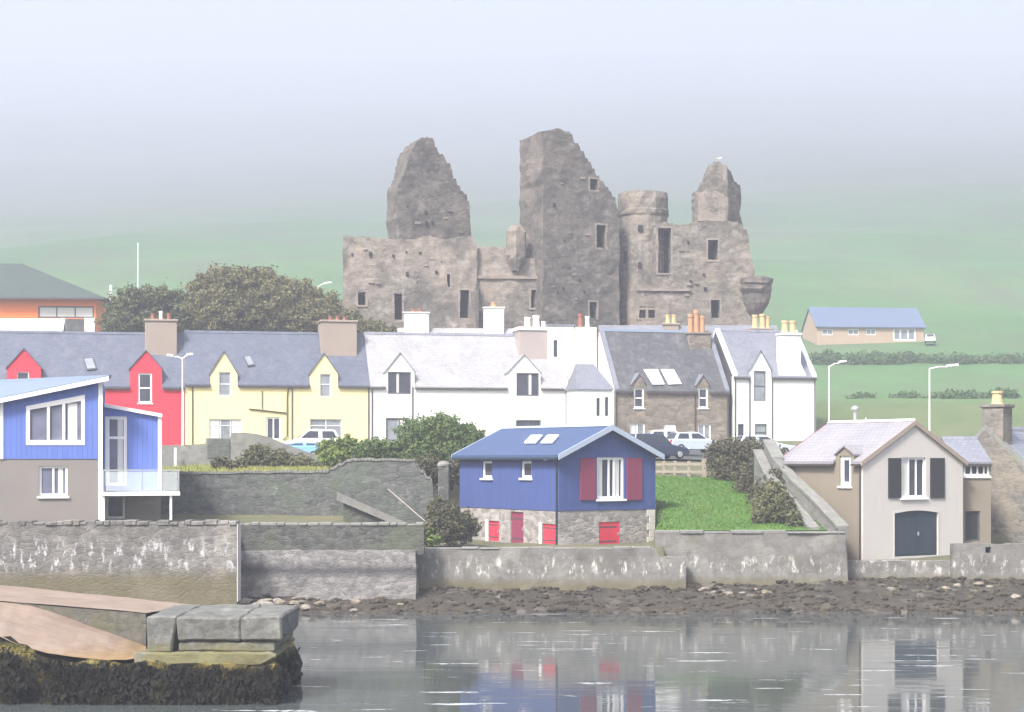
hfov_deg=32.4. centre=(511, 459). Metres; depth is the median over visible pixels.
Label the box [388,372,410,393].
window
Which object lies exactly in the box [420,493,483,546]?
bush
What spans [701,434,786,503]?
bush
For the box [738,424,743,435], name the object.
window
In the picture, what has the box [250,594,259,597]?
boulder
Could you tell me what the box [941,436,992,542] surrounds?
link building
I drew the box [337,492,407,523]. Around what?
stone steps
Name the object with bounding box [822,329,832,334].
window
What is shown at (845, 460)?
window
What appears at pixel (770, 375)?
white house
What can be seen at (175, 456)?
marker post
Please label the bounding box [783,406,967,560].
boathouse
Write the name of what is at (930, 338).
parked car
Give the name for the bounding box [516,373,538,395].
window
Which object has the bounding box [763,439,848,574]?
sloping wall
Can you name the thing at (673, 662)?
water
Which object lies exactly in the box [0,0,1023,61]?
sky
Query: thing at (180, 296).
tree
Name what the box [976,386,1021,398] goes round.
hedge
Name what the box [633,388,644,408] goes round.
window
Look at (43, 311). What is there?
window
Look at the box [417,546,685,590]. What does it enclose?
quay wall
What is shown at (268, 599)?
boulder
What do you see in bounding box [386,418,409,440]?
window
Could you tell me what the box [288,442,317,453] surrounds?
parked car
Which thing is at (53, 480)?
window
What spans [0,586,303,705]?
pier
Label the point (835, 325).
bungalow
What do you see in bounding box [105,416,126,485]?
glazed door
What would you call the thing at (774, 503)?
bush
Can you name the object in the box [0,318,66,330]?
shed
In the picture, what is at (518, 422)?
window
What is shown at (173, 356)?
street lamp
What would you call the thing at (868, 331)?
window
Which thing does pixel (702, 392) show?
window
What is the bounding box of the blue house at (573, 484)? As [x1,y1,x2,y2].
[450,424,664,544]
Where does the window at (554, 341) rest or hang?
in the white annexe
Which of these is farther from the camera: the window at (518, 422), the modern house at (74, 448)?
the window at (518, 422)
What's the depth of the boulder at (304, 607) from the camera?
77.15 m
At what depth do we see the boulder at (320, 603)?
78.02 m
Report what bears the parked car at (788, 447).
on the road
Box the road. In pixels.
[353,450,707,459]
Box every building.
[0,263,107,331]
[397,302,512,333]
[598,314,777,334]
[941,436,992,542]
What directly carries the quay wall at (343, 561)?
on the ground at (955, 417)
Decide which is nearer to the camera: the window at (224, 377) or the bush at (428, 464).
the bush at (428, 464)
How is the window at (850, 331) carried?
in the bungalow
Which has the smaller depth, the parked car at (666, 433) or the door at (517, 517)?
the door at (517, 517)
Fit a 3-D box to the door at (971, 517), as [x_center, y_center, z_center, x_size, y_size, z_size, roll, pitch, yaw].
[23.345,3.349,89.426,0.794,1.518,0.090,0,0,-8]
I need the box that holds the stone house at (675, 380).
[597,310,729,440]
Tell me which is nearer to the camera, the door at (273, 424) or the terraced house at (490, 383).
the door at (273, 424)
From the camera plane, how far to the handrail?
85.01 m
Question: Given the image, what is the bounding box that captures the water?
[0,612,1023,711]
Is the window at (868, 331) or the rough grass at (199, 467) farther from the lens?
the window at (868, 331)
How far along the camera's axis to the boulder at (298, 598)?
78.67 m
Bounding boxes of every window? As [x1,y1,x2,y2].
[17,372,28,378]
[26,395,84,444]
[37,466,68,497]
[38,306,93,317]
[106,496,124,518]
[137,373,152,403]
[209,419,241,437]
[219,372,230,395]
[310,419,341,437]
[320,374,330,396]
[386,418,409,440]
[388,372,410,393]
[480,461,492,479]
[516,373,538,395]
[516,420,540,425]
[519,461,531,479]
[553,340,556,356]
[596,398,599,415]
[596,457,626,500]
[605,397,607,415]
[630,423,644,433]
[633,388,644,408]
[698,388,708,408]
[698,424,710,439]
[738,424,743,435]
[754,371,765,400]
[755,424,766,435]
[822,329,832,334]
[837,456,851,487]
[848,329,858,334]
[866,329,875,334]
[893,328,915,340]
[900,458,928,499]
[963,466,990,477]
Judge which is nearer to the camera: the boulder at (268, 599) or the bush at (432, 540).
the boulder at (268, 599)
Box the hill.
[0,51,1023,398]
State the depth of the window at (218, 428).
144.62 m
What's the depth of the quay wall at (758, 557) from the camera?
82.00 m
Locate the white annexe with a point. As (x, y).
(560, 343)
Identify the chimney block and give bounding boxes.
[574,314,596,367]
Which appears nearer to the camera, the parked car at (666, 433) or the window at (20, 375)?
the parked car at (666, 433)
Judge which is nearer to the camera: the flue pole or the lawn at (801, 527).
the lawn at (801, 527)
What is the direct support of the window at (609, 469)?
in the blue house at (573, 484)
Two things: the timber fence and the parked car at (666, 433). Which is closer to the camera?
the timber fence
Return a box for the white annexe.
[545,324,574,380]
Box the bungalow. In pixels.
[801,307,925,344]
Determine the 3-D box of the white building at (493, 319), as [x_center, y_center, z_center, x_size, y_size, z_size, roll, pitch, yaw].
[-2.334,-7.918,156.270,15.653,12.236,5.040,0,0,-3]
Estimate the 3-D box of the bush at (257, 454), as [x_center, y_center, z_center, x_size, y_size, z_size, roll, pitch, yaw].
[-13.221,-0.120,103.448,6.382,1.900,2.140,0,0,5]
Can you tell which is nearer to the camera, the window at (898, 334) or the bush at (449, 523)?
the bush at (449, 523)
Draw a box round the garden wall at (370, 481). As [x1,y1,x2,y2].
[161,457,434,523]
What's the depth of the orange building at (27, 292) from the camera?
189.89 m
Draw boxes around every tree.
[93,278,176,331]
[164,285,202,332]
[173,261,305,331]
[272,276,396,332]
[385,409,486,470]
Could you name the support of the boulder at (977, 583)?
on the beach
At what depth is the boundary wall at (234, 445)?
105.00 m
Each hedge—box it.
[808,344,1023,364]
[838,391,876,398]
[888,390,925,397]
[917,388,983,398]
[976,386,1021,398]
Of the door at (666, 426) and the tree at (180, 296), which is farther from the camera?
the tree at (180, 296)
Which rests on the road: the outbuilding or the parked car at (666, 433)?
the parked car at (666, 433)
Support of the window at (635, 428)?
in the stone house at (675, 380)
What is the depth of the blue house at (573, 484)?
86.31 m
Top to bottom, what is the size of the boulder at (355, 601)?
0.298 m
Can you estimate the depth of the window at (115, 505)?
80.79 m
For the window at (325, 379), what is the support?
in the terraced house at (282, 386)
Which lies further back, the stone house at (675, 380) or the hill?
the hill
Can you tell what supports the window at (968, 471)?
in the link building at (976, 497)
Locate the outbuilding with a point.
(589, 388)
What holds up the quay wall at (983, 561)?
on the beach
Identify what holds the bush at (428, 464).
on the ground at (955, 417)
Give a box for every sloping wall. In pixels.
[753,449,818,530]
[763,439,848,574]
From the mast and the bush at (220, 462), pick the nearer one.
the bush at (220, 462)
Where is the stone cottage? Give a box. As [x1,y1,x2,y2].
[974,391,1023,542]
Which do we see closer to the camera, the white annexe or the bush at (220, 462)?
the bush at (220, 462)
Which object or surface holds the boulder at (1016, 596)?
on the beach
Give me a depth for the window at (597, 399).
141.58 m
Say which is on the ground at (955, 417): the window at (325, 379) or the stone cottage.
the stone cottage
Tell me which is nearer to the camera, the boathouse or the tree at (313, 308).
the boathouse
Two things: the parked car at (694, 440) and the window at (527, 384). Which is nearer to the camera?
the parked car at (694, 440)
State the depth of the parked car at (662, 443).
113.36 m
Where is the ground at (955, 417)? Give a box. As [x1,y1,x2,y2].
[161,398,1023,593]
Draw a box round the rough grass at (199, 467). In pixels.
[162,464,333,472]
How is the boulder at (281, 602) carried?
on the beach
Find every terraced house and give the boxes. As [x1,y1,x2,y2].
[0,311,184,444]
[184,316,369,444]
[364,315,567,440]
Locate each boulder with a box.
[239,598,252,604]
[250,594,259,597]
[260,598,272,601]
[261,602,274,604]
[275,600,286,603]
[292,596,304,600]
[300,604,310,610]
[314,600,324,605]
[350,599,361,603]
[761,590,771,594]
[973,581,983,586]
[1010,594,1020,598]
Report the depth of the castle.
163.10 m
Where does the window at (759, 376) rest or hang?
in the white house at (770, 375)
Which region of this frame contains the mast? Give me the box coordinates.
[137,243,138,288]
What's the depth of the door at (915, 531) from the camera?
86.50 m
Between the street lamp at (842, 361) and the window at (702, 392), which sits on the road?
the street lamp at (842, 361)
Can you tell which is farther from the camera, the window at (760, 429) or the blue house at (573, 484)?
the window at (760, 429)
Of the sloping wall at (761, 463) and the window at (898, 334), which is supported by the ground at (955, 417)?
the sloping wall at (761, 463)
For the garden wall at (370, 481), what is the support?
on the ground at (955, 417)
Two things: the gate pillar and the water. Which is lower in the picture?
the water
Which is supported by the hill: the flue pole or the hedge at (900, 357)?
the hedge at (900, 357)
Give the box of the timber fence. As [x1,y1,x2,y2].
[655,459,706,476]
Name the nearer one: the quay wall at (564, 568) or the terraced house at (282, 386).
the quay wall at (564, 568)
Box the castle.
[342,129,772,335]
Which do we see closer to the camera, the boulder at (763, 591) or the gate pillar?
the boulder at (763, 591)
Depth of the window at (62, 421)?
78.63 m
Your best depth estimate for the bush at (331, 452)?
98.39 m
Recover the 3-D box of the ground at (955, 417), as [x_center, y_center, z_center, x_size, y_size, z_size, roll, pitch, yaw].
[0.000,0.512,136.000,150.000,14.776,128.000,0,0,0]
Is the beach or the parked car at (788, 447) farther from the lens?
the parked car at (788, 447)
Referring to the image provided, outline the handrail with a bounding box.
[388,489,424,520]
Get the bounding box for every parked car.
[282,429,338,443]
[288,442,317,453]
[630,433,689,458]
[647,430,676,437]
[667,432,722,452]
[736,435,794,452]
[924,334,935,343]
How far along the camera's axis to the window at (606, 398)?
141.78 m
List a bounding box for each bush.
[210,456,246,469]
[233,442,335,466]
[312,433,357,465]
[350,436,409,460]
[414,451,458,495]
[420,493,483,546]
[425,523,444,546]
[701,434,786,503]
[749,473,802,526]
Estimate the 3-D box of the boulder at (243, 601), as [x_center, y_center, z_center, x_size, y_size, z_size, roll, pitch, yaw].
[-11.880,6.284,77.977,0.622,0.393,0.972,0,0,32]
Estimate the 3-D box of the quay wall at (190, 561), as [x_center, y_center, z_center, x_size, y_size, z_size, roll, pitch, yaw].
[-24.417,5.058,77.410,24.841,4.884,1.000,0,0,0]
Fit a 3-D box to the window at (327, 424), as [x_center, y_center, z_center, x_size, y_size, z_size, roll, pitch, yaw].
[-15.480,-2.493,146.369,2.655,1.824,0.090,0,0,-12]
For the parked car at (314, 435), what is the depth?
118.34 m
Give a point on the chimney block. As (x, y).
(585, 344)
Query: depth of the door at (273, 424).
145.47 m
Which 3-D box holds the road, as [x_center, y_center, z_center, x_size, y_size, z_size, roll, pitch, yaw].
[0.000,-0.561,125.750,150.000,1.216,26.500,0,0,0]
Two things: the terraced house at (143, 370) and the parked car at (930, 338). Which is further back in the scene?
the parked car at (930, 338)
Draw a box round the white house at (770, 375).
[713,314,816,440]
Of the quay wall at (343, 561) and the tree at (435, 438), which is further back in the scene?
the tree at (435, 438)
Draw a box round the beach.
[241,576,1023,614]
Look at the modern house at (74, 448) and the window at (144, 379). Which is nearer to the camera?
the modern house at (74, 448)
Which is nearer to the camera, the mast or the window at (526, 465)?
the window at (526, 465)
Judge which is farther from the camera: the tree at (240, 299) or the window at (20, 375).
the tree at (240, 299)
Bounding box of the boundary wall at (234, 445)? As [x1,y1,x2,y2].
[162,433,334,466]
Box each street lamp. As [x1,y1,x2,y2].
[167,353,192,444]
[828,360,846,420]
[929,364,958,430]
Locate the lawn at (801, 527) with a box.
[655,475,826,530]
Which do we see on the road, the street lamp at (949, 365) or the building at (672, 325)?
the street lamp at (949, 365)
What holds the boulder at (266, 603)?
on the beach
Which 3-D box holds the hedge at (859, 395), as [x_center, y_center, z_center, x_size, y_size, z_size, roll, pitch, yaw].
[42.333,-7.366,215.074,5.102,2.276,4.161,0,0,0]
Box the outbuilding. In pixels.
[564,364,614,424]
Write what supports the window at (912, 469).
in the boathouse
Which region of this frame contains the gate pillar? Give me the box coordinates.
[437,461,450,502]
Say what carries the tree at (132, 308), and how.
on the ground at (955, 417)
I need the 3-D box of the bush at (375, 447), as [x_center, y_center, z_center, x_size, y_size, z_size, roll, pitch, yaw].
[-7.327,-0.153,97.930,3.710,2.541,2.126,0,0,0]
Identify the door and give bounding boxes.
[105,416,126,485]
[266,417,280,439]
[512,512,522,542]
[664,424,675,430]
[895,511,936,556]
[965,511,978,540]
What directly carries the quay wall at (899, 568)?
on the beach
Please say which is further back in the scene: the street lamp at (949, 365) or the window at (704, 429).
the window at (704, 429)
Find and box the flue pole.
[109,285,112,331]
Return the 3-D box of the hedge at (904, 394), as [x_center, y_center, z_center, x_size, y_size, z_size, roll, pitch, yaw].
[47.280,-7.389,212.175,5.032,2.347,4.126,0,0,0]
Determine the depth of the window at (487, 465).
89.12 m
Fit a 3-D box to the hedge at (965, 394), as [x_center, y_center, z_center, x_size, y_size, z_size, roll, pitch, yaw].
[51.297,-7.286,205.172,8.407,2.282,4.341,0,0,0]
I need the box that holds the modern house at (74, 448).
[0,375,179,521]
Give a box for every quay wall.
[0,519,240,605]
[241,522,424,599]
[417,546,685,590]
[654,530,847,585]
[848,559,949,578]
[950,543,1023,579]
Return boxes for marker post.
[174,448,176,466]
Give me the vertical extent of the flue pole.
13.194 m
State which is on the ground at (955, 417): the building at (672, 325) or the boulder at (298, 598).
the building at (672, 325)

